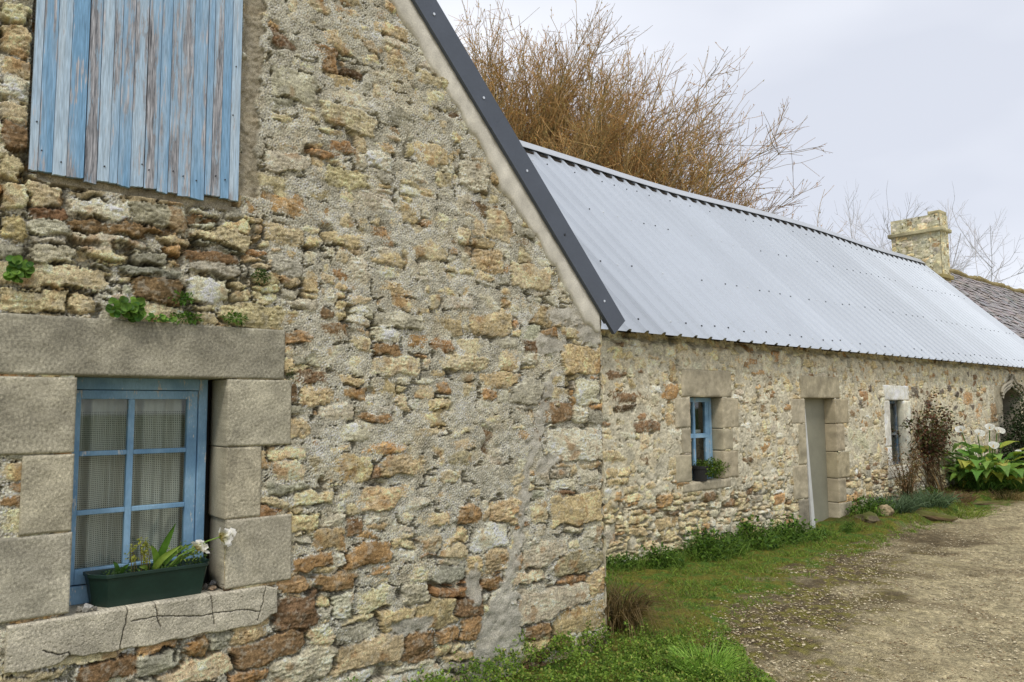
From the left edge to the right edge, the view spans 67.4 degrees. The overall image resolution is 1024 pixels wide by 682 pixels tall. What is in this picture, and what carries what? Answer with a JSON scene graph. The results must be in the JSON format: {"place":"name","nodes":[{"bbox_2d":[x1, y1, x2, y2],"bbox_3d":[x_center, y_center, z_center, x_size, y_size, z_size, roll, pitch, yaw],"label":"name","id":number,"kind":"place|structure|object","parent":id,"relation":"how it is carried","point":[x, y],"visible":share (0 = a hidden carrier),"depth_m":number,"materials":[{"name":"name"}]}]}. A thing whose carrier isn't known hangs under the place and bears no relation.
{"place":"outdoors","nodes":[
{"label":"outdoors","id":0,"kind":"place"},
{"bbox_2d":[437,0,1023,302],"label":"sky","id":1,"kind":"structure","parent":0,"point":[922,98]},
{"bbox_2d":[490,481,1023,681],"bbox_3d":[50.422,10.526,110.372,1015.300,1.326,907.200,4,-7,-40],"label":"ground","id":2,"kind":"structure","parent":0,"point":[834,659],"depth_m":6.48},
{"bbox_2d":[0,0,624,681],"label":"stone cottage","id":3,"kind":"structure","parent":2,"relation":"on","point":[400,476],"depth_m":3.91,"materials":[{"name":"stone"}]},
{"bbox_2d":[3,255,34,282],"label":"wall pennywort","id":4,"kind":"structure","parent":3,"relation":"attached to","point":[17,267],"depth_m":3.12,"materials":[{"name":"green plant"}]},
{"bbox_2d":[76,606,82,611],"bbox_3d":[-1.830,1.133,3.249,0.028,0.026,0.022,-1,-5,8],"label":"pebble","id":5,"kind":"object","parent":3,"relation":"on","point":[79,608],"visible":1,"depth_m":3.24,"materials":[{"name":"stone"}]},
{"bbox_2d":[82,603,92,612],"bbox_3d":[-1.800,1.131,3.257,0.037,0.035,0.052,0,-5,-9],"label":"pebble","id":6,"kind":"object","parent":3,"relation":"on","point":[87,607],"visible":1,"depth_m":3.25,"materials":[{"name":"stone"}]},
{"bbox_2d":[105,296,146,322],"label":"wall pennywort","id":7,"kind":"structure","parent":3,"relation":"attached to","point":[123,306],"depth_m":3.38,"materials":[{"name":"green plant"}]},
{"bbox_2d":[69,377,207,605],"bbox_3d":[-1.781,0.677,3.610,0.631,1.001,0.116,4,-7,-40],"label":"window","id":8,"kind":"structure","parent":3,"relation":"in","point":[190,396],"depth_m":3.62,"materials":[{"name":"blue paint"}]},
{"bbox_2d":[83,557,209,607],"bbox_3d":[-1.645,1.097,3.493,0.519,0.140,0.170,4,-7,-40],"label":"window planter","id":9,"kind":"object","parent":3,"relation":"on","point":[124,588],"visible":0.9,"depth_m":3.42,"materials":[{"name":"green plastic"}]},
{"bbox_2d":[124,537,150,571],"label":"leafy sprig","id":10,"kind":"object","parent":9,"relation":"in","point":[144,553],"visible":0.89,"depth_m":3.45,"materials":[{"name":"green plant"}]},
{"bbox_2d":[101,557,203,574],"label":"seedling","id":11,"kind":"object","parent":9,"relation":"on","point":[138,569],"visible":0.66,"depth_m":3.49,"materials":[{"name":"green plant"}]},
{"bbox_2d":[113,523,236,573],"bbox_3d":[-1.538,0.952,3.529,0.512,0.220,0.162,1,-5,-21],"label":"white flower plant","id":12,"kind":"object","parent":9,"relation":"in","point":[164,557],"visible":0.93,"depth_m":3.54,"materials":[{"name":"green plant"}]},
{"bbox_2d":[145,313,176,321],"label":"wall pennywort","id":13,"kind":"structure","parent":3,"relation":"attached to","point":[161,318],"depth_m":3.47,"materials":[{"name":"green plant"}]},
{"bbox_2d":[168,290,195,305],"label":"wall fern","id":14,"kind":"object","parent":3,"relation":"attached to","point":[184,299],"depth_m":3.56,"materials":[{"name":"green plant"}]},
{"bbox_2d":[169,310,202,325],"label":"wall fern","id":15,"kind":"object","parent":3,"relation":"attached to","point":[191,320],"depth_m":3.57,"materials":[{"name":"green plant"}]},
{"bbox_2d":[208,585,216,589],"bbox_3d":[-1.419,1.168,3.632,0.036,0.021,0.059,3,-6,-31],"label":"pebble","id":16,"kind":"object","parent":3,"relation":"on","point":[212,587],"visible":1,"depth_m":3.62,"materials":[{"name":"stone"}]},
{"bbox_2d":[209,580,216,584],"bbox_3d":[-1.426,1.151,3.665,0.034,0.021,0.051,1,-5,-12],"label":"pebble","id":17,"kind":"object","parent":3,"relation":"on","point":[213,582],"visible":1,"depth_m":3.65,"materials":[{"name":"stone"}]},
{"bbox_2d":[220,310,249,326],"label":"wall fern","id":18,"kind":"object","parent":3,"relation":"attached to","point":[237,317],"depth_m":3.71,"materials":[{"name":"green plant"}]},
{"bbox_2d":[251,268,270,285],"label":"wall fern","id":19,"kind":"object","parent":3,"relation":"attached to","point":[262,273],"depth_m":3.81,"materials":[{"name":"green plant"}]},
{"bbox_2d":[344,617,776,681],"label":"ground cover","id":20,"kind":"object","parent":2,"relation":"on","point":[553,676],"visible":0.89,"depth_m":4.58,"materials":[{"name":"green plant"}]},
{"bbox_2d":[606,554,631,572],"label":"weed clump","id":21,"kind":"object","parent":2,"relation":"on","point":[611,563],"visible":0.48,"depth_m":7.89,"materials":[{"name":"green plant"}]},
{"bbox_2d":[608,551,645,570],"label":"weed clump","id":22,"kind":"object","parent":2,"relation":"on","point":[634,562],"visible":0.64,"depth_m":8.04,"materials":[{"name":"green plant"}]},
{"bbox_2d":[449,0,846,234],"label":"willow tree","id":23,"kind":"object","parent":2,"relation":"on","point":[549,121],"visible":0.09,"depth_m":20.85,"materials":[{"name":"brown plant"}]},
{"bbox_2d":[604,573,709,651],"bbox_3d":[0.767,2.053,5.635,1.640,0.585,1.518,4,-7,-40],"label":"sedge clump","id":24,"kind":"object","parent":2,"relation":"on","point":[629,610],"visible":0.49,"depth_m":5.58,"materials":[{"name":"brown plant"}]},
{"bbox_2d":[631,541,696,570],"bbox_3d":[1.613,2.311,8.207,0.806,0.333,0.723,-2,-5,17],"label":"weed clump","id":25,"kind":"object","parent":2,"relation":"on","point":[657,563],"visible":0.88,"depth_m":8.16,"materials":[{"name":"green plant"}]},
{"bbox_2d":[654,550,686,564],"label":"weed clump","id":26,"kind":"object","parent":2,"relation":"on","point":[665,560],"visible":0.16,"depth_m":8.31,"materials":[{"name":"green plant"}]},
{"bbox_2d":[658,547,685,557],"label":"weed clump","id":27,"kind":"object","parent":2,"relation":"on","point":[675,552],"visible":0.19,"depth_m":8.58,"materials":[{"name":"green plant"}]},
{"bbox_2d":[657,639,756,681],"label":"grass tuft","id":28,"kind":"object","parent":2,"relation":"on","point":[728,664],"visible":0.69,"depth_m":4.62,"materials":[{"name":"green plant"}]},
{"bbox_2d":[675,525,739,560],"bbox_3d":[2.213,2.366,8.989,0.979,0.388,1.290,2,-5,-23],"label":"weed clump","id":29,"kind":"object","parent":2,"relation":"on","point":[713,539],"visible":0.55,"depth_m":8.88,"materials":[{"name":"green plant"}]},
{"bbox_2d":[679,534,738,562],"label":"weed clump","id":30,"kind":"object","parent":2,"relation":"on","point":[703,552],"visible":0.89,"depth_m":8.66,"materials":[{"name":"green plant"}]},
{"bbox_2d":[711,532,759,556],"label":"weed clump","id":31,"kind":"object","parent":2,"relation":"on","point":[738,547],"visible":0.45,"depth_m":8.96,"materials":[{"name":"green plant"}]},
{"bbox_2d":[715,530,755,552],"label":"weed clump","id":32,"kind":"object","parent":2,"relation":"on","point":[739,540],"visible":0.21,"depth_m":9.29,"materials":[{"name":"green plant"}]},
{"bbox_2d":[709,667,766,681],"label":"grass tuft","id":33,"kind":"object","parent":2,"relation":"on","point":[740,675],"visible":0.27,"depth_m":4.48,"materials":[{"name":"green plant"}]},
{"bbox_2d":[738,538,766,550],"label":"weed clump","id":34,"kind":"object","parent":2,"relation":"on","point":[752,545],"visible":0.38,"depth_m":9.39,"materials":[{"name":"green plant"}]},
{"bbox_2d":[722,513,792,550],"bbox_3d":[3.072,2.491,9.696,1.031,0.615,1.116,4,-6,-39],"label":"weed clump","id":35,"kind":"object","parent":2,"relation":"on","point":[754,534],"visible":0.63,"depth_m":9.55,"materials":[{"name":"green plant"}]},
{"bbox_2d":[519,140,1023,561],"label":"long farmhouse","id":36,"kind":"object","parent":2,"relation":"on","point":[782,365],"visible":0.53,"depth_m":11.46,"materials":[{"name":"stone"}]},
{"bbox_2d":[692,465,707,480],"bbox_3d":[2.303,1.619,9.404,0.204,0.185,0.204,4,-7,-40],"label":"flower pot","id":37,"kind":"object","parent":36,"relation":"on","point":[699,472],"visible":0.94,"depth_m":9.33,"materials":[{"name":"plastic"}]},
{"bbox_2d":[694,457,729,478],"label":"pot plant","id":38,"kind":"object","parent":37,"relation":"in","point":[713,470],"visible":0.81,"depth_m":9.47,"materials":[{"name":"green plant"}]},
{"bbox_2d":[690,398,712,479],"bbox_3d":[2.278,1.222,9.629,0.675,1.020,0.085,4,-7,-41],"label":"window","id":39,"kind":"structure","parent":36,"relation":"in","point":[706,435],"depth_m":9.74,"materials":[{"name":"blue paint"}]},
{"bbox_2d":[805,399,828,523],"bbox_3d":[4.447,1.911,11.441,0.910,2.102,0.045,4,-7,-41],"label":"door","id":40,"kind":"structure","parent":36,"relation":"in","point":[814,408],"depth_m":11.56,"materials":[{"name":"grey wood"}]},
{"bbox_2d":[889,401,899,464],"bbox_3d":[6.480,1.571,13.177,0.555,1.095,0.050,4,-7,-41],"label":"window","id":41,"kind":"structure","parent":36,"relation":"in","point":[895,422],"depth_m":13.32,"materials":[{"name":"blue wood"}]},
{"bbox_2d":[762,533,793,544],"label":"weed clump","id":42,"kind":"object","parent":2,"relation":"on","point":[780,540],"visible":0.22,"depth_m":9.71,"materials":[{"name":"green plant"}]},
{"bbox_2d":[768,523,813,544],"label":"weed clump","id":43,"kind":"object","parent":2,"relation":"on","point":[786,536],"visible":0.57,"depth_m":9.85,"materials":[{"name":"green plant"}]},
{"bbox_2d":[764,513,826,542],"bbox_3d":[3.699,2.561,10.195,1.025,0.565,0.948,0,-5,-5],"label":"weed clump","id":44,"kind":"object","parent":2,"relation":"on","point":[799,531],"visible":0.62,"depth_m":10.05,"materials":[{"name":"green plant"}]},
{"bbox_2d":[604,482,1023,681],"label":"grass","id":45,"kind":"structure","parent":2,"relation":"on","point":[740,564],"depth_m":7.88,"materials":[{"name":"green plant"}]},
{"bbox_2d":[809,525,834,538],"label":"weed clump","id":46,"kind":"object","parent":2,"relation":"on","point":[828,533],"visible":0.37,"depth_m":10.49,"materials":[{"name":"green plant"}]},
{"bbox_2d":[777,182,888,249],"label":"bare tree","id":47,"kind":"object","parent":2,"relation":"on","point":[852,233],"visible":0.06,"depth_m":47.94,"materials":[{"name":"brown plant"}]},
{"bbox_2d":[837,524,857,532],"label":"weed clump","id":48,"kind":"object","parent":2,"relation":"on","point":[847,529],"visible":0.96,"depth_m":10.80,"materials":[{"name":"green plant"}]},
{"bbox_2d":[841,520,857,527],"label":"weed clump","id":49,"kind":"object","parent":2,"relation":"on","point":[850,523],"visible":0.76,"depth_m":11.04,"materials":[{"name":"green plant"}]},
{"bbox_2d":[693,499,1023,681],"bbox_3d":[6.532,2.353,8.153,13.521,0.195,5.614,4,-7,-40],"label":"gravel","id":50,"kind":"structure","parent":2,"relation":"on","point":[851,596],"depth_m":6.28,"materials":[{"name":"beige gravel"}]},
{"bbox_2d":[852,511,879,522],"bbox_3d":[5.221,2.634,11.247,0.302,0.264,0.471,0,-5,-2],"label":"border stone","id":51,"kind":"object","parent":2,"relation":"on","point":[868,517],"visible":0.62,"depth_m":11.16,"materials":[{"name":"stone"}]},
{"bbox_2d":[844,494,897,516],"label":"weed clump","id":52,"kind":"object","parent":2,"relation":"on","point":[866,507],"visible":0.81,"depth_m":11.56,"materials":[{"name":"green plant"}]},
{"bbox_2d":[877,504,893,515],"bbox_3d":[5.580,2.542,11.521,0.190,0.193,0.274,0,-5,-10],"label":"border stone","id":53,"kind":"object","parent":2,"relation":"on","point":[889,510],"visible":0.79,"depth_m":11.43,"materials":[{"name":"stone"}]},
{"bbox_2d":[872,497,901,514],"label":"weed clump","id":54,"kind":"object","parent":2,"relation":"on","point":[883,502],"visible":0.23,"depth_m":11.66,"materials":[{"name":"green plant"}]},
{"bbox_2d":[864,493,937,513],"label":"iris clump","id":55,"kind":"object","parent":2,"relation":"on","point":[913,506],"visible":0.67,"depth_m":11.68,"materials":[{"name":"green plant"}]},
{"bbox_2d":[885,439,926,497],"bbox_3d":[6.407,2.145,12.496,0.638,1.098,0.768,-5,-6,39],"label":"dry shrub","id":56,"kind":"object","parent":2,"relation":"on","point":[910,475],"visible":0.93,"depth_m":12.47,"materials":[{"name":"brown plant"}]},
{"bbox_2d":[806,183,1023,317],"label":"bare tree","id":57,"kind":"object","parent":2,"relation":"on","point":[957,257],"visible":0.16,"depth_m":51.16,"materials":[{"name":"brown plant"}]},
{"bbox_2d":[891,387,962,492],"bbox_3d":[7.349,1.776,13.678,2.657,1.958,0.869,4,-7,-40],"label":"rose bush","id":58,"kind":"object","parent":2,"relation":"on","point":[931,441],"visible":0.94,"depth_m":13.54,"materials":[{"name":"brown plant"}]},
{"bbox_2d":[891,487,966,508],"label":"iris clump","id":59,"kind":"object","parent":2,"relation":"on","point":[939,502],"visible":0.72,"depth_m":12.14,"materials":[{"name":"green plant"}]},
{"bbox_2d":[906,510,957,521],"bbox_3d":[6.233,2.654,11.593,0.886,0.187,0.227,-2,-5,20],"label":"border stone","id":60,"kind":"object","parent":2,"relation":"on","point":[931,516],"visible":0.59,"depth_m":11.49,"materials":[{"name":"stone"}]},
{"bbox_2d":[917,486,946,494],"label":"weed clump","id":61,"kind":"object","parent":2,"relation":"on","point":[931,491],"visible":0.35,"depth_m":13.29,"materials":[{"name":"green plant"}]},
{"bbox_2d":[922,489,983,502],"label":"dry grass clump","id":62,"kind":"object","parent":2,"relation":"on","point":[970,497],"visible":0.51,"depth_m":12.61,"materials":[{"name":"green plant"}]},
{"bbox_2d":[887,210,1023,339],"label":"slate roofed house","id":63,"kind":"structure","parent":2,"relation":"on","point":[924,239],"depth_m":22.04,"materials":[{"name":"stone"}]},
{"bbox_2d":[940,506,1001,518],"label":"grass tuft","id":64,"kind":"object","parent":2,"relation":"on","point":[977,513],"visible":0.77,"depth_m":11.86,"materials":[{"name":"green plant"}]},
{"bbox_2d":[936,423,1023,488],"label":"calla lily","id":65,"kind":"object","parent":2,"relation":"on","point":[986,469],"visible":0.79,"depth_m":13.71,"materials":[{"name":"green plant"}]},
{"bbox_2d":[944,470,1018,489],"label":"strap leaf clump","id":66,"kind":"object","parent":2,"relation":"on","point":[970,485],"visible":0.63,"depth_m":13.71,"materials":[{"name":"green plant"}]},
{"bbox_2d":[972,500,1017,504],"bbox_3d":[8.072,2.741,12.911,1.139,0.126,0.208,1,-5,-15],"label":"border stone","id":67,"kind":"object","parent":2,"relation":"on","point":[989,502],"visible":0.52,"depth_m":12.82,"materials":[{"name":"stone"}]},
{"bbox_2d":[980,488,1023,500],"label":"dry grass clump","id":68,"kind":"object","parent":2,"relation":"on","point":[1019,497],"visible":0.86,"depth_m":13.27,"materials":[{"name":"brown plant"}]},
{"bbox_2d":[997,379,1023,467],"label":"evergreen shrub","id":69,"kind":"object","parent":2,"relation":"on","point":[1014,426],"visible":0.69,"depth_m":16.00,"materials":[{"name":"green plant"}]},
{"bbox_2d":[1006,480,1023,490],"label":"strap leaf clump","id":70,"kind":"object","parent":2,"relation":"on","point":[1019,485],"visible":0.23,"depth_m":13.94,"materials":[{"name":"green plant"}]}
]}

